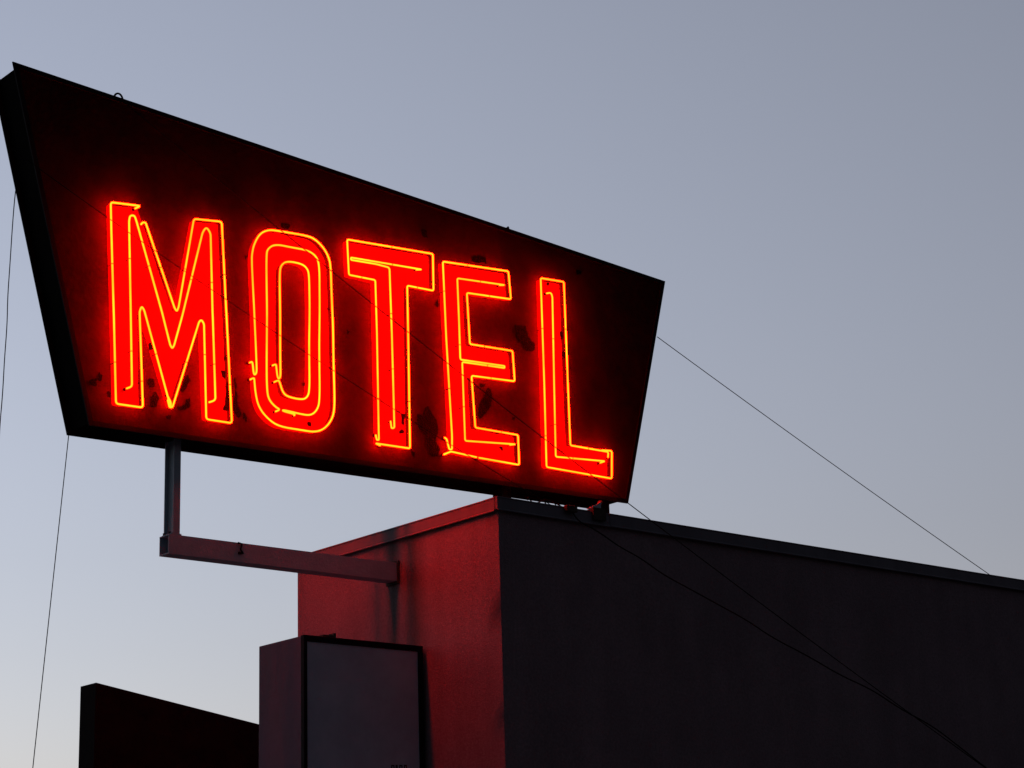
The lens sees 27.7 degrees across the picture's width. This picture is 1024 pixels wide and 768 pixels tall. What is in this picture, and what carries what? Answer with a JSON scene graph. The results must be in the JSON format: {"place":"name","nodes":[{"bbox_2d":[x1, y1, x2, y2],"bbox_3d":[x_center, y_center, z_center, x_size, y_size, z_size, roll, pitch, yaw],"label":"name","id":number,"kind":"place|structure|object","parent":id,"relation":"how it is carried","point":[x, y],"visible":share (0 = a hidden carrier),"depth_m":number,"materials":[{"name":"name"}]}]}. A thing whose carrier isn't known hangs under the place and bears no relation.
{"place":"outdoors","nodes":[
{"label":"outdoors","id":0,"kind":"place"},
{"bbox_2d":[78,683,258,767],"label":"black signboard","id":1,"kind":"object","parent":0,"point":[120,728],"visible":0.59,"depth_m":26.46,"materials":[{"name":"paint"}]},
{"bbox_2d":[0,0,1023,767],"label":"sky","id":2,"kind":"structure","parent":0,"point":[826,197],"materials":[{"name":"blue"}]},
{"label":"pavement","id":3,"kind":"structure","parent":0,"visible":0},
{"bbox_2d":[298,496,1023,767],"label":"motel building","id":4,"kind":"structure","parent":3,"relation":"on","point":[544,635],"depth_m":18.89,"materials":[{"name":"paint"}]},
{"bbox_2d":[9,147,548,503],"bbox_3d":[-1.875,-0.436,17.536,4.775,2.696,0.006,5,-18,-23],"label":"feed wire","id":5,"kind":"object","parent":4,"relation":"attached to","point":[268,327],"visible":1,"depth_m":17.46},
{"bbox_2d":[159,438,399,586],"bbox_3d":[-1.988,1.139,18.108,2.373,1.012,0.194,11,-21,-39],"label":"sign bracket","id":6,"kind":"object","parent":4,"relation":"attached to","point":[174,543],"visible":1,"depth_m":17.68,"materials":[{"name":"grey metal"}]},
{"bbox_2d":[0,62,664,521],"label":"motel sign","id":7,"kind":"object","parent":4,"relation":"on","point":[554,344],"visible":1,"depth_m":18.57,"materials":[{"name":"black metal"}]},
{"bbox_2d":[0,177,17,424],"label":"hanging cable","id":8,"kind":"object","parent":7,"relation":"hanging from","point":[7,302],"visible":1,"depth_m":17.01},
{"bbox_2d":[32,430,69,767],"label":"guy wire","id":9,"kind":"object","parent":7,"relation":"attached to","point":[50,601],"visible":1,"depth_m":16.47,"materials":[{"name":"black metal"}]},
{"bbox_2d":[119,98,984,767],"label":"service wire","id":10,"kind":"object","parent":7,"relation":"attached to","point":[539,434],"visible":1,"depth_m":17.95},
{"bbox_2d":[259,633,424,767],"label":"lightbox sign","id":11,"kind":"object","parent":4,"relation":"attached to","point":[329,701],"visible":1,"depth_m":17.59,"materials":[{"name":"metal"}]},
{"bbox_2d":[564,505,577,512],"bbox_3d":[0.514,1.093,18.200,0.124,0.058,0.049,11,-21,-39],"label":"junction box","id":12,"kind":"object","parent":4,"relation":"attached to","point":[571,508],"visible":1,"depth_m":18.17,"materials":[{"name":"metal"}]},
{"bbox_2d":[527,497,986,767],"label":"drop cable","id":13,"kind":"object","parent":4,"relation":"hanging from","point":[547,501],"visible":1,"depth_m":17.91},
{"bbox_2d":[657,337,988,573],"bbox_3d":[3.582,0.967,21.897,4.401,2.692,0.008,5,-17,-21],"label":"guy wire","id":14,"kind":"object","parent":4,"relation":"attached to","point":[820,455],"visible":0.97,"depth_m":21.82,"materials":[{"name":"black metal"}]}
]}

